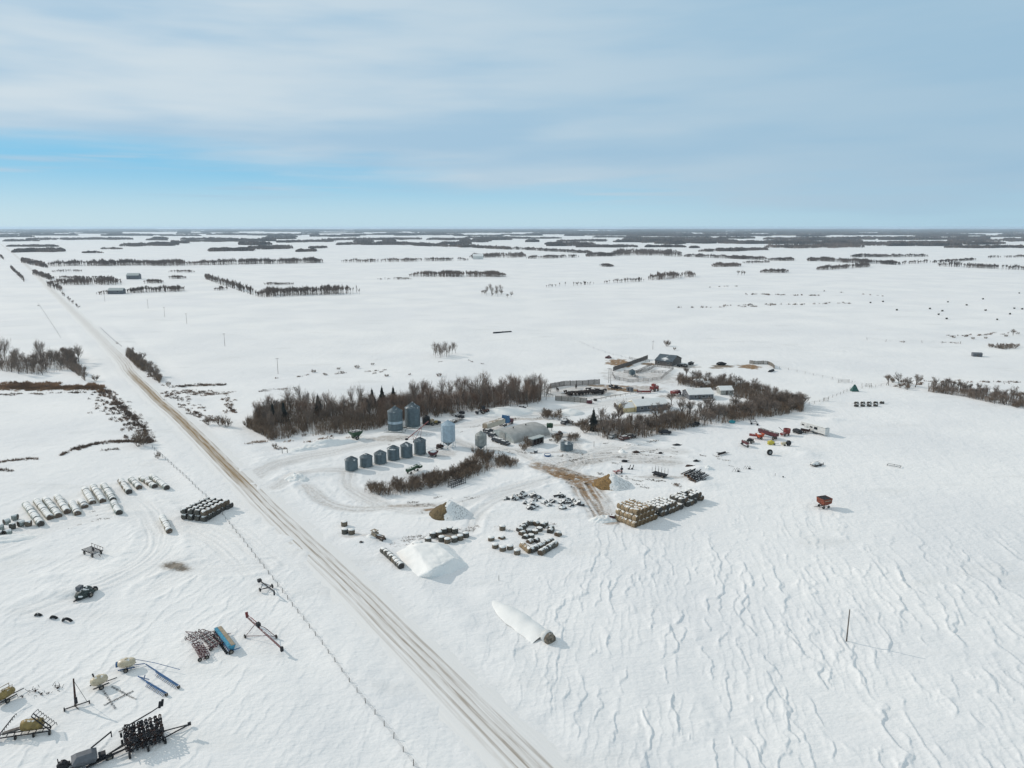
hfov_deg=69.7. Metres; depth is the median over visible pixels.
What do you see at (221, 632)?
seed drill
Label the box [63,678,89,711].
upright auger
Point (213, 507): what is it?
round bale
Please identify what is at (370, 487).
bare bush
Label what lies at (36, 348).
bare tree
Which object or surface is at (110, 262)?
tree belt
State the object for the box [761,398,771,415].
bare tree
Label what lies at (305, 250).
tree belt
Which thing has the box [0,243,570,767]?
road
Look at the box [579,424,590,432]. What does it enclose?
bare bush
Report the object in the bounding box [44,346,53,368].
bare tree
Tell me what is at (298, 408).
poplar tree
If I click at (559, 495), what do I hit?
boulder
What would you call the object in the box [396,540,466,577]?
covered pile
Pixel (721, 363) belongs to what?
tyre heap
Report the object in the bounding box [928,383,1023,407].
undergrowth
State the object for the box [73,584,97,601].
old combine
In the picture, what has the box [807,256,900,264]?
tree belt
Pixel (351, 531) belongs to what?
round bale
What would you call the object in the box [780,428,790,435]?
mixer wagon
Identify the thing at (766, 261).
tree belt
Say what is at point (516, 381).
poplar tree
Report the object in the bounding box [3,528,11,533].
round bale
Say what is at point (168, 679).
harrow bar
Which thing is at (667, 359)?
barn
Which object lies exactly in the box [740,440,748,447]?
seed drill
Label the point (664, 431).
parked car
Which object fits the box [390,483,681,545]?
dry brush
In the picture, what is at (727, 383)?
undergrowth
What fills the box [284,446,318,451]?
snow pile
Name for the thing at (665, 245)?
tree belt
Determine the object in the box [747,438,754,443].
old tractor
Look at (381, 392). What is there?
spruce tree
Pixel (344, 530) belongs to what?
round bale
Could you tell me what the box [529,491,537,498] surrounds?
boulder
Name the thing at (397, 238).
tree belt
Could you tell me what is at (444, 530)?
round bale
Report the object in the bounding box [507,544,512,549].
round bale
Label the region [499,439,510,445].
buried car
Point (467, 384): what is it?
poplar tree
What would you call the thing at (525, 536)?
round bale
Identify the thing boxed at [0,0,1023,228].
sky
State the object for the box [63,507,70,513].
round bale
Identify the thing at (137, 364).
undergrowth
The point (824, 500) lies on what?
grain cart
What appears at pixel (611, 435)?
parked car
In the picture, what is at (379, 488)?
bare bush
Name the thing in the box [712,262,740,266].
tree belt
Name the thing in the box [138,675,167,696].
harrow bar
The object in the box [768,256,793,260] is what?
tree belt
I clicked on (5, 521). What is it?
round bale
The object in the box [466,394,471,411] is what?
poplar tree
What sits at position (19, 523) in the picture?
round bale
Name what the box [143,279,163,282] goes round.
tree belt
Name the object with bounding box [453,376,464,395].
poplar tree
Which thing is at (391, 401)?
poplar tree
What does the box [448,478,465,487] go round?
feeder rack
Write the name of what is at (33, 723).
winged cultivator
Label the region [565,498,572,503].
boulder
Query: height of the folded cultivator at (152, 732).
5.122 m
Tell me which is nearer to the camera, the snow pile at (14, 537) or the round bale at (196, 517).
the snow pile at (14, 537)
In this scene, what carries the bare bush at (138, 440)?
on the ground
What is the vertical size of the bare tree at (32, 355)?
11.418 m
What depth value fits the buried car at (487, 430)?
291.05 m
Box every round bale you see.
[2,518,10,524]
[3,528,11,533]
[9,522,15,528]
[11,514,18,519]
[16,520,24,526]
[25,520,31,526]
[36,520,44,526]
[45,513,53,519]
[54,511,62,517]
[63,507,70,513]
[73,509,81,515]
[80,502,88,508]
[88,498,95,504]
[99,497,105,502]
[115,509,122,514]
[125,488,132,494]
[135,484,142,489]
[150,483,157,488]
[162,484,169,489]
[165,526,172,533]
[180,508,187,513]
[181,513,187,518]
[187,508,194,514]
[187,514,194,519]
[194,509,200,514]
[194,515,200,520]
[200,509,208,515]
[200,516,207,521]
[205,507,212,513]
[210,505,216,511]
[214,503,221,509]
[223,499,229,504]
[341,520,347,526]
[342,527,347,534]
[348,528,354,534]
[396,561,404,568]
[425,536,430,541]
[429,531,435,538]
[436,530,441,536]
[438,535,444,541]
[441,527,446,533]
[444,537,450,543]
[447,526,452,532]
[451,536,457,542]
[452,527,457,533]
[457,534,462,540]
[463,531,468,537]
[488,536,494,541]
[492,542,498,548]
[499,524,505,530]
[500,545,505,551]
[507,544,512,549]
[514,548,520,554]
[518,530,525,535]
[522,534,528,539]
[525,528,531,533]
[525,546,530,553]
[526,538,533,543]
[530,546,535,553]
[532,529,537,534]
[533,520,539,526]
[533,537,539,542]
[536,526,542,531]
[537,548,545,555]
[539,522,546,527]
[547,527,553,533]
[554,531,561,536]
[627,513,634,519]
[630,521,637,527]
[632,515,639,521]
[633,508,640,514]
[655,506,662,512]
[658,510,664,516]
[678,497,684,503]
[684,501,690,506]
[688,493,694,499]
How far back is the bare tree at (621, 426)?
284.68 m
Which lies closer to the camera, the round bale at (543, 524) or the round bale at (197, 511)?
the round bale at (543, 524)
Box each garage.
[618,402,634,411]
[716,386,733,394]
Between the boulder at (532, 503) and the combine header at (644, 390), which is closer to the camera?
the boulder at (532, 503)
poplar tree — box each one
[251,397,260,411]
[261,395,269,407]
[263,392,273,408]
[265,409,275,427]
[272,407,282,420]
[280,386,293,409]
[293,398,302,412]
[299,401,306,418]
[308,391,316,403]
[308,401,316,421]
[316,395,323,410]
[325,394,336,415]
[326,404,334,415]
[332,398,340,415]
[339,396,348,409]
[347,386,354,406]
[353,409,364,426]
[354,385,365,397]
[358,393,368,406]
[358,402,366,420]
[363,392,375,412]
[364,388,372,415]
[384,400,390,410]
[387,391,400,405]
[392,393,406,408]
[406,395,414,403]
[409,379,419,397]
[409,387,419,398]
[416,390,424,409]
[419,379,427,393]
[421,395,429,413]
[423,384,433,405]
[438,377,447,395]
[444,380,455,395]
[446,391,456,410]
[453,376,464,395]
[454,391,461,409]
[457,384,466,401]
[465,375,473,389]
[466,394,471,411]
[467,376,485,409]
[479,371,490,384]
[480,385,491,406]
[482,379,492,390]
[495,379,504,393]
[500,384,510,406]
[503,386,515,406]
[510,374,522,390]
[511,387,519,405]
[513,380,521,403]
[521,378,530,404]
[522,383,534,406]
[528,372,537,386]
[535,377,543,391]
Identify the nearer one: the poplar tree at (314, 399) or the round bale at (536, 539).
the round bale at (536, 539)
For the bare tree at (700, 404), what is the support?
on the ground
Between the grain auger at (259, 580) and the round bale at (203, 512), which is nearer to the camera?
the grain auger at (259, 580)
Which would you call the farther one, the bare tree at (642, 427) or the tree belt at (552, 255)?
the tree belt at (552, 255)
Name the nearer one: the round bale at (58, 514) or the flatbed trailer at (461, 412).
the round bale at (58, 514)
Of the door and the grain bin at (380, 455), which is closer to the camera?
the grain bin at (380, 455)
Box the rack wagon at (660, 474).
[652,468,667,477]
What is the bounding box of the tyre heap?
[716,361,726,364]
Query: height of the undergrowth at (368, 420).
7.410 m
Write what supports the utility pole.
on the ground
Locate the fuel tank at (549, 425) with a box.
[547,423,552,427]
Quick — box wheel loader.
[475,405,489,413]
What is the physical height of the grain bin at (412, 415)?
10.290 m
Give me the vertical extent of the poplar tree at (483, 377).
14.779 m
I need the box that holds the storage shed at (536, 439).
[528,434,544,445]
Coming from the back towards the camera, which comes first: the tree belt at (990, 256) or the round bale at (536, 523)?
the tree belt at (990, 256)
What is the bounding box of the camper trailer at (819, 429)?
[800,421,829,434]
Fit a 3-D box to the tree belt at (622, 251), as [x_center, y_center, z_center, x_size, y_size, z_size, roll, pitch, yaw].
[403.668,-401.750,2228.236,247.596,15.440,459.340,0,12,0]
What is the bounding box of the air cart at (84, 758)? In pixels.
[70,731,121,767]
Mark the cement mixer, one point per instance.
(787, 442)
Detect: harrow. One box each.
[101,688,115,708]
[112,686,136,699]
[185,629,208,641]
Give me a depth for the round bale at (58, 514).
206.72 m
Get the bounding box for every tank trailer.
[0,683,23,703]
[90,673,116,689]
[115,657,179,672]
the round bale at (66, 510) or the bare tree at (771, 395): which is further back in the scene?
the bare tree at (771, 395)
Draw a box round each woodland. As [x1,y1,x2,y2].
[0,229,1023,231]
[0,230,1023,235]
[0,233,1023,245]
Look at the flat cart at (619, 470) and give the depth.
244.52 m
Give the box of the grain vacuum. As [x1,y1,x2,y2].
[428,450,437,456]
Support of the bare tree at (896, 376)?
on the ground
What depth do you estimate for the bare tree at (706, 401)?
321.00 m
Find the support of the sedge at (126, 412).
on the ground
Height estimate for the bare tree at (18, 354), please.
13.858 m
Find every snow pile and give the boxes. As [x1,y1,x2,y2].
[0,533,36,543]
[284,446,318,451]
[284,473,308,481]
[304,439,357,447]
[481,406,533,415]
[559,408,583,415]
[588,515,616,522]
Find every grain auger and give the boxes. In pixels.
[244,612,283,651]
[257,578,274,594]
[405,421,428,442]
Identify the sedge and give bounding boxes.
[0,387,155,471]
[136,365,237,422]
[244,434,349,449]
[259,359,472,391]
[678,285,882,307]
[893,331,1020,386]
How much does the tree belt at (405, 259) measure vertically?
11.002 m
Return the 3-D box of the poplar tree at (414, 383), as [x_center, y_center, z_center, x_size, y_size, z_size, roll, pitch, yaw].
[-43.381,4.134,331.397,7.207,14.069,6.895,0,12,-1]
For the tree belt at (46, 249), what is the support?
on the ground
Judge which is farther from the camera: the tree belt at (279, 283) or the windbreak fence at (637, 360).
the tree belt at (279, 283)
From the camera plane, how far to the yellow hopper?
275.55 m
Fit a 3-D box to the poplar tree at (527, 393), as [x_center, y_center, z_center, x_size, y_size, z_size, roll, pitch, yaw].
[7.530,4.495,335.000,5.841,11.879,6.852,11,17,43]
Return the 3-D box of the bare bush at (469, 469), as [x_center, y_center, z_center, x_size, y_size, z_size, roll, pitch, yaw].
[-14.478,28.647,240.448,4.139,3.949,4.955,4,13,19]
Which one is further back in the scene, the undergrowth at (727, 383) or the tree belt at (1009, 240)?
the tree belt at (1009, 240)
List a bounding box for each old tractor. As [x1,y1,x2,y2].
[366,529,385,541]
[429,418,440,425]
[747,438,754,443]
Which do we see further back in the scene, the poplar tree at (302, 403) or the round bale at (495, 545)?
the poplar tree at (302, 403)
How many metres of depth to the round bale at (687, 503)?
215.01 m
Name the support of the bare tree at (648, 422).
on the ground
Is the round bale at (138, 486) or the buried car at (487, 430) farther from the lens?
the buried car at (487, 430)
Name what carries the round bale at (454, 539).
on the ground
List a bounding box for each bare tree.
[0,336,10,358]
[0,342,7,359]
[8,351,23,373]
[9,350,22,369]
[22,356,30,373]
[29,350,39,359]
[33,339,42,358]
[35,341,47,352]
[35,357,46,367]
[40,361,49,371]
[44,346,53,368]
[56,357,64,365]
[59,347,72,361]
[70,347,82,361]
[292,385,303,408]
[534,389,540,399]
[596,407,607,422]
[599,413,612,438]
[606,410,619,420]
[613,398,626,417]
[615,418,626,434]
[631,418,640,429]
[635,413,643,421]
[638,422,646,436]
[643,412,654,426]
[649,405,660,418]
[656,402,665,411]
[658,407,666,421]
[662,403,672,411]
[663,409,676,428]
[668,391,676,404]
[674,396,689,411]
[685,402,692,415]
[691,407,698,415]
[696,400,706,411]
[697,406,711,424]
[701,396,712,410]
[705,397,715,407]
[714,404,726,420]
[718,404,731,420]
[729,392,743,404]
[734,402,749,410]
[744,398,753,406]
[747,402,757,417]
[754,395,768,411]
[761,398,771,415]
[765,390,777,399]
[776,391,784,400]
[785,397,796,408]
[796,396,805,407]
[797,393,810,404]
[894,371,901,383]
[914,374,923,386]
[989,393,1001,403]
[1009,386,1020,395]
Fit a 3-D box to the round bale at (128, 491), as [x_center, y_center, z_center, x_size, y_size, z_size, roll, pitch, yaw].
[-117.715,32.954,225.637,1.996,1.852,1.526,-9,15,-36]
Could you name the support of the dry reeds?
on the ground
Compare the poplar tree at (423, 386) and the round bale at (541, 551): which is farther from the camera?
the poplar tree at (423, 386)
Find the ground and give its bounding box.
[0,228,1023,767]
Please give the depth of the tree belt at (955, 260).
1744.42 m
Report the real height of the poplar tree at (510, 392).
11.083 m
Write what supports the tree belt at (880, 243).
on the ground
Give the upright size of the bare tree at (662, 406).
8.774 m
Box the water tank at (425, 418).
[422,415,429,424]
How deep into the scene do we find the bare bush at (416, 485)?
226.75 m
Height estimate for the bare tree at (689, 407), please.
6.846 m
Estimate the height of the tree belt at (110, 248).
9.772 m
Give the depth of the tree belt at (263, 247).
2775.48 m
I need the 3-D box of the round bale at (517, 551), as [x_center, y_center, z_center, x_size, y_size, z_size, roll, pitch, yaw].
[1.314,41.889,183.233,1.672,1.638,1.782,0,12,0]
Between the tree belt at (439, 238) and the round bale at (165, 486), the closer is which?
the round bale at (165, 486)
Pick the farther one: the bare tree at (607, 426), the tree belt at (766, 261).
the tree belt at (766, 261)
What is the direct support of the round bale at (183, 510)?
on the round bale at (183, 516)
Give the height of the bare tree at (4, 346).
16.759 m
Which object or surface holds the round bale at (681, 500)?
on the round bale
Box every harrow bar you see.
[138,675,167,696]
[145,664,179,688]
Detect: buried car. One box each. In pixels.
[483,428,492,432]
[487,432,496,436]
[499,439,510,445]
[792,428,802,433]
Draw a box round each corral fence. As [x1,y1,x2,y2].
[592,391,640,400]
[612,372,656,381]
[624,364,672,372]
[661,367,673,378]
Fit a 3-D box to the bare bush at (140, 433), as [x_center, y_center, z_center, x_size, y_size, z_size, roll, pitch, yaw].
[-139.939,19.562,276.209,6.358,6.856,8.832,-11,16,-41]
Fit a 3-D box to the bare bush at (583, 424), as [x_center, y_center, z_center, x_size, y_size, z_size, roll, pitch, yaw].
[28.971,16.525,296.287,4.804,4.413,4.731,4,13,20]
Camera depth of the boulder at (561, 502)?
216.00 m
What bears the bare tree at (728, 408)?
on the ground
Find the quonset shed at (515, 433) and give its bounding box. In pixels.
[492,422,549,442]
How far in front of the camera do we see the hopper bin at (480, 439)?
267.49 m
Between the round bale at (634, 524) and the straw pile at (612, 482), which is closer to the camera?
the round bale at (634, 524)
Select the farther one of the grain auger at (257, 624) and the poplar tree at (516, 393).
the poplar tree at (516, 393)
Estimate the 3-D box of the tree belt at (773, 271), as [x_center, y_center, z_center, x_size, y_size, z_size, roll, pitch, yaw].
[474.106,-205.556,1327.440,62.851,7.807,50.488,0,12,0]
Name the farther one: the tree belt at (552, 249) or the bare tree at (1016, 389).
the tree belt at (552, 249)
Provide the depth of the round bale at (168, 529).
195.94 m
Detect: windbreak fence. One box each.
[550,379,599,387]
[555,395,586,402]
[613,355,647,370]
[749,360,774,368]
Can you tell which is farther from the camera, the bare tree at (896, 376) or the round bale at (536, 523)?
the bare tree at (896, 376)
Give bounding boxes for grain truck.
[482,415,513,430]
[670,390,680,395]
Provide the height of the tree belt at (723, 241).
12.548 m
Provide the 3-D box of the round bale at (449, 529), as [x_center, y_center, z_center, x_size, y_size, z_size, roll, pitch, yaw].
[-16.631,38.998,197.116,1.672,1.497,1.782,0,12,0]
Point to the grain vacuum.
(433, 452)
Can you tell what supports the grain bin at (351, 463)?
on the ground
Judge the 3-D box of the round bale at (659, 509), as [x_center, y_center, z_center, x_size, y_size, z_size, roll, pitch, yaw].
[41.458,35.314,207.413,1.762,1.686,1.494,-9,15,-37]
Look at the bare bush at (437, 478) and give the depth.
232.47 m
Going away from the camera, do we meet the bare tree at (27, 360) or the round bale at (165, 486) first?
the round bale at (165, 486)
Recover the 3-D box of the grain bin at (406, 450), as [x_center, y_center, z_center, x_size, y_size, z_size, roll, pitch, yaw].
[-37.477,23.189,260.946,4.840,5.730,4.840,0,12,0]
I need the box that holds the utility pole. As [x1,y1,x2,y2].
[846,609,849,641]
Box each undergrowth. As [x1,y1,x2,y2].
[0,348,85,380]
[125,346,161,382]
[245,392,384,439]
[374,381,542,426]
[587,394,803,438]
[677,373,799,408]
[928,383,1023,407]
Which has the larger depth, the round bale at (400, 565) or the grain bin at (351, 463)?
the grain bin at (351, 463)
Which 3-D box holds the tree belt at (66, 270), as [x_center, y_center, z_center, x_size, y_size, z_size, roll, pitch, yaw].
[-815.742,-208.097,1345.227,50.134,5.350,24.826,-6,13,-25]
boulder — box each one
[509,494,518,500]
[516,491,527,496]
[526,504,535,509]
[527,501,538,506]
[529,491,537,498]
[553,491,565,497]
[558,500,565,504]
[559,504,566,508]
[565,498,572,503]
[573,499,584,505]
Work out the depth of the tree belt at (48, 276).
1207.86 m
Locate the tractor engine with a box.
[436,443,443,448]
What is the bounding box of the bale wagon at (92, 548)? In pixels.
[81,543,102,557]
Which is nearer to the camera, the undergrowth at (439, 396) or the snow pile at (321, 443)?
the snow pile at (321, 443)
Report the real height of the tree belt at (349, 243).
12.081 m
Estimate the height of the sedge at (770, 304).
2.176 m
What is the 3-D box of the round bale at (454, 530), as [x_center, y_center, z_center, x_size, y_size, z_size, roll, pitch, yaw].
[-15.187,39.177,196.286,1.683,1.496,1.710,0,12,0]
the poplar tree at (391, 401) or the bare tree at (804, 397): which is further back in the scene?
the bare tree at (804, 397)
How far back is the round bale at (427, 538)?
189.63 m
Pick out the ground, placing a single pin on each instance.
(712, 630)
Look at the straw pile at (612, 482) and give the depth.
230.57 m
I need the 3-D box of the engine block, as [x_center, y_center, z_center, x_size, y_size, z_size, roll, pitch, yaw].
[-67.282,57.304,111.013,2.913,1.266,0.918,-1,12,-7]
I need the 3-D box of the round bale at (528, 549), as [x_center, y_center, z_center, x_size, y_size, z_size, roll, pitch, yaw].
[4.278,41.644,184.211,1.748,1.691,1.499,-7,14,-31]
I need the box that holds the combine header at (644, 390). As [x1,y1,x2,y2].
[637,389,650,392]
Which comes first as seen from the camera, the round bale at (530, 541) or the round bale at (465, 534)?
the round bale at (530, 541)
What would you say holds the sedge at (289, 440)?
on the ground
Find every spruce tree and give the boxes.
[270,404,276,415]
[280,401,289,422]
[314,393,322,417]
[378,386,384,400]
[588,409,599,430]
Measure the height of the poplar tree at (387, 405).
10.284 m
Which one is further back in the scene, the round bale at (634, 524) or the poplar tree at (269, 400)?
the poplar tree at (269, 400)
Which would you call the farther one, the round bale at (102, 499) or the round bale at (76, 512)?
the round bale at (102, 499)
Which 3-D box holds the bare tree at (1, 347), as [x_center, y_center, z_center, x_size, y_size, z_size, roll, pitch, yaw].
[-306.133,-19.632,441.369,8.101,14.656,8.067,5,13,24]
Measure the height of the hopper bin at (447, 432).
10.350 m
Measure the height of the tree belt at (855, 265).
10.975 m
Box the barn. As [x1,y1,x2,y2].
[655,354,680,365]
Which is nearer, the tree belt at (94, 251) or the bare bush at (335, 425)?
the bare bush at (335, 425)
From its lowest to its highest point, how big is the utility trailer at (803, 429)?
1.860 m
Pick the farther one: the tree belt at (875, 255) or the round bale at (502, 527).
the tree belt at (875, 255)
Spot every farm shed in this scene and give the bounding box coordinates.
[107,288,125,293]
[126,273,141,278]
[473,254,482,258]
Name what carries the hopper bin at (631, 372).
on the ground
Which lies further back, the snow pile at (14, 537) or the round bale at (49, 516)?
the round bale at (49, 516)
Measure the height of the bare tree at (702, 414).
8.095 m
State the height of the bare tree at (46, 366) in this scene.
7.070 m
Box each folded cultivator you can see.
[86,699,190,767]
[191,641,216,661]
[199,630,230,650]
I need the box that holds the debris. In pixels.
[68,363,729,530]
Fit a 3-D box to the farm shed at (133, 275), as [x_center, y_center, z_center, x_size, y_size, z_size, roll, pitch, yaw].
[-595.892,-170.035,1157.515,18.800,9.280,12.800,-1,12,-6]
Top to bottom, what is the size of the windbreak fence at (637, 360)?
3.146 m
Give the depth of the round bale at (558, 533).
193.72 m
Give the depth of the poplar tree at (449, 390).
335.66 m
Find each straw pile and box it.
[429,500,468,520]
[592,473,631,490]
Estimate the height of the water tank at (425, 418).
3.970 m
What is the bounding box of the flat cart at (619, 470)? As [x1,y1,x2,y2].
[613,466,622,473]
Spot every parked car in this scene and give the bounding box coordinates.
[560,419,568,424]
[608,433,617,438]
[618,435,630,440]
[659,429,671,434]
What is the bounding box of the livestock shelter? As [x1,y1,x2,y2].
[971,352,982,356]
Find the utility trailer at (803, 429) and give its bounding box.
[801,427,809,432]
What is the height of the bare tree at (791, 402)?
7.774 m
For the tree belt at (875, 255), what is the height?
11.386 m
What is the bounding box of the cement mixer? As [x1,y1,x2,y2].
[781,440,790,445]
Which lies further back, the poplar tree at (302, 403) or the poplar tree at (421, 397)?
the poplar tree at (421, 397)
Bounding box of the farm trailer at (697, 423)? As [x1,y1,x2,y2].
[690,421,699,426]
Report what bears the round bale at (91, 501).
on the ground
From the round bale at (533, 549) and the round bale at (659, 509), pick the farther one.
the round bale at (659, 509)
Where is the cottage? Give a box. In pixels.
[681,386,714,399]
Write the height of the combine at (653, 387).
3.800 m
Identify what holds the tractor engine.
on the ground
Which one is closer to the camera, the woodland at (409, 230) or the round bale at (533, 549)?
the round bale at (533, 549)
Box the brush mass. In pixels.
[364,449,516,495]
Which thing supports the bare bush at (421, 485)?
on the ground
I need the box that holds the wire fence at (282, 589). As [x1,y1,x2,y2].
[152,447,418,766]
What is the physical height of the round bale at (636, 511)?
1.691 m
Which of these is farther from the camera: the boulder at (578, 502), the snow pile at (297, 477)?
the snow pile at (297, 477)
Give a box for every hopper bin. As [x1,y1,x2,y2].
[441,420,455,448]
[475,431,486,449]
[629,369,634,376]
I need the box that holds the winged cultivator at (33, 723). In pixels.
[0,709,56,739]
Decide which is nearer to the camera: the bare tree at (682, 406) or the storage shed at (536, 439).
the storage shed at (536, 439)
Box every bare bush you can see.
[130,434,144,446]
[132,428,148,444]
[203,416,212,424]
[213,415,225,425]
[220,417,232,425]
[256,425,265,434]
[269,431,278,439]
[330,422,339,430]
[367,481,379,492]
[374,484,386,494]
[381,483,392,494]
[392,480,404,491]
[398,480,410,491]
[407,478,420,490]
[417,480,424,489]
[424,478,436,487]
[425,476,433,486]
[430,469,443,480]
[430,474,441,484]
[439,468,448,480]
[448,464,460,476]
[454,471,466,480]
[463,467,475,476]
[468,404,474,411]
[497,458,503,466]
[573,431,580,440]
[579,420,588,428]
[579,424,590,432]
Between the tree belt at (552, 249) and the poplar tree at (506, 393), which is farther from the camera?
the tree belt at (552, 249)
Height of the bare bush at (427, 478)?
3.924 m
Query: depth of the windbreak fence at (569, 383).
379.32 m
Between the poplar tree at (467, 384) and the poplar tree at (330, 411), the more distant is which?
the poplar tree at (467, 384)
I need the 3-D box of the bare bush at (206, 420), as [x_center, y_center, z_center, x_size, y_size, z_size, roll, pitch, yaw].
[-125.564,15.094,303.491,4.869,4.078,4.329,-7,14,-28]
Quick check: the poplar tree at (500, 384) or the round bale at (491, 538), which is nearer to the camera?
the round bale at (491, 538)
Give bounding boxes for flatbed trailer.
[450,415,464,422]
[454,411,464,416]
[810,461,823,466]
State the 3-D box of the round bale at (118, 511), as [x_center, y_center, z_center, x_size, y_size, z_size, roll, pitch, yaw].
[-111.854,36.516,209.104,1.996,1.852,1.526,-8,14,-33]
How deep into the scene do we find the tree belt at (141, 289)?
928.43 m
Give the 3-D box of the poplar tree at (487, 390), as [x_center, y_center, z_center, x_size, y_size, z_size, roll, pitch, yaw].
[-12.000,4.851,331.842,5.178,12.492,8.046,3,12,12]
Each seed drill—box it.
[214,626,240,654]
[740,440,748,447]
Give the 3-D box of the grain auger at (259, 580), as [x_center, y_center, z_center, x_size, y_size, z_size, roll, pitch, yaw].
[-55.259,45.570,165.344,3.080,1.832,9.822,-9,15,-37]
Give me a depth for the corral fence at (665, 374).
405.75 m
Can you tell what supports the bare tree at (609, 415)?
on the ground
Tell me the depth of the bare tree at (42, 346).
454.64 m
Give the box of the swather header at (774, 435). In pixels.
[758,428,778,439]
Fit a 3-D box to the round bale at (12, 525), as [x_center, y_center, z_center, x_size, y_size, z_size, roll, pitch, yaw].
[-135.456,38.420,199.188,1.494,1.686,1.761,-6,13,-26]
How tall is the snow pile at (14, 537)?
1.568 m
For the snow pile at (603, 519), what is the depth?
203.83 m
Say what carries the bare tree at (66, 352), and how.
on the ground
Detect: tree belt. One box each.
[6,244,58,246]
[10,266,24,281]
[11,247,65,252]
[20,257,47,267]
[26,237,133,239]
[32,269,52,279]
[46,281,61,290]
[47,258,191,266]
[50,275,121,284]
[52,269,81,271]
[52,275,104,278]
[61,292,79,307]
[82,250,103,252]
[100,247,122,248]
[119,242,177,246]
[126,284,184,292]
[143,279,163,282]
[146,238,167,239]
[169,275,185,278]
[188,238,254,241]
[192,256,322,264]
[204,273,258,294]
[207,247,255,251]
[248,245,292,249]
[256,284,359,296]
[264,282,293,284]
[286,239,335,242]
[295,248,316,251]
[308,245,326,247]
[323,237,421,239]
[336,241,369,244]
[341,257,466,262]
[392,241,447,246]
[409,270,505,276]
[426,237,469,239]
[448,243,511,249]
[469,251,525,257]
[512,246,590,252]
[526,254,576,258]
[546,281,590,286]
[556,238,606,241]
[576,244,637,247]
[585,251,617,256]
[599,263,612,266]
[604,277,643,282]
[612,248,681,256]
[645,244,686,246]
[648,271,695,279]
[684,253,766,259]
[691,241,716,243]
[699,247,767,251]
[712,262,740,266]
[717,240,758,243]
[744,260,769,262]
[760,268,787,272]
[764,243,864,248]
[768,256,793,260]
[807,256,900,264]
[816,262,869,269]
[826,241,916,243]
[850,253,927,256]
[857,236,955,239]
[859,241,945,245]
[902,259,930,263]
[933,257,975,262]
[938,261,1023,269]
[944,244,1023,247]
[947,238,1023,241]
[988,254,1023,257]
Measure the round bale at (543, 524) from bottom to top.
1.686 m
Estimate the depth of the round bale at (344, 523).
200.27 m
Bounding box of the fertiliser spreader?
[755,432,764,439]
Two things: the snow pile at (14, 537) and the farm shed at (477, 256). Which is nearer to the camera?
the snow pile at (14, 537)
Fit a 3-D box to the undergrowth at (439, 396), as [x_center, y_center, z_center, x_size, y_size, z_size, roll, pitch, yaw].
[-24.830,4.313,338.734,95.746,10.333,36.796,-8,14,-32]
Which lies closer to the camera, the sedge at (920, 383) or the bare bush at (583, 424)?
the bare bush at (583, 424)
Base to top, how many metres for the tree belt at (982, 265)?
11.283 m
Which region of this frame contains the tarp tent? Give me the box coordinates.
[850,385,858,391]
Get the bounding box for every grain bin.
[344,456,358,471]
[359,453,373,467]
[373,449,387,464]
[384,406,406,432]
[387,444,399,461]
[400,442,413,458]
[403,402,423,428]
[413,437,426,455]
[560,441,573,451]
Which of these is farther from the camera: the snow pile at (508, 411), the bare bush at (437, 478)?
the snow pile at (508, 411)
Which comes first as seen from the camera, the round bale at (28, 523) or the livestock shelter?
the round bale at (28, 523)
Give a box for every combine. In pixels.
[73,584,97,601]
[649,383,658,391]
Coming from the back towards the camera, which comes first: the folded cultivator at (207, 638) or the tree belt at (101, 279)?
the tree belt at (101, 279)
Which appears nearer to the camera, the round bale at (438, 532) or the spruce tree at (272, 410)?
the round bale at (438, 532)
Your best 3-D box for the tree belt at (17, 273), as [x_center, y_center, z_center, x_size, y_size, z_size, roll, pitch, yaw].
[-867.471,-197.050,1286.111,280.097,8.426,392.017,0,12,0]
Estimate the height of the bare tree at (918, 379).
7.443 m
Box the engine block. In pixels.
[56,759,71,767]
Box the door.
[499,431,504,439]
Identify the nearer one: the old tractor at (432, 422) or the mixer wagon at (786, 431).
the mixer wagon at (786, 431)
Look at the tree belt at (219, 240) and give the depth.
4112.03 m
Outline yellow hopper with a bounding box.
[767,440,778,444]
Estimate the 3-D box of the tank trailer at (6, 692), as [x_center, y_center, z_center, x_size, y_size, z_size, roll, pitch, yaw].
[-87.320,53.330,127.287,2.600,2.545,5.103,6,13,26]
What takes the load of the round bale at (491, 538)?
on the ground
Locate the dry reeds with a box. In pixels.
[0,380,110,391]
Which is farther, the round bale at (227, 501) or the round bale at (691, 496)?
the round bale at (691, 496)
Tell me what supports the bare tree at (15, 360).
on the ground
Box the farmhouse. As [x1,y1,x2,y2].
[627,396,668,411]
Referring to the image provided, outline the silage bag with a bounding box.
[492,600,555,643]
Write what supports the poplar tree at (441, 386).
on the ground
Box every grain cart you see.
[348,429,362,439]
[815,495,832,508]
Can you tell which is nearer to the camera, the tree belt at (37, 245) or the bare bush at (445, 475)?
the bare bush at (445, 475)
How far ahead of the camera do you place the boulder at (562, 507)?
212.43 m
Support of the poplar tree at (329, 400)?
on the ground
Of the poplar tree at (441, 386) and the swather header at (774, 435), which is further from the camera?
the poplar tree at (441, 386)
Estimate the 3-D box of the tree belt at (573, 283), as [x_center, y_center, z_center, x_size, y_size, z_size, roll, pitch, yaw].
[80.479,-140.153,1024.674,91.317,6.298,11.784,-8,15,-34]
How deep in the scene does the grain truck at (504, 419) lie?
298.39 m

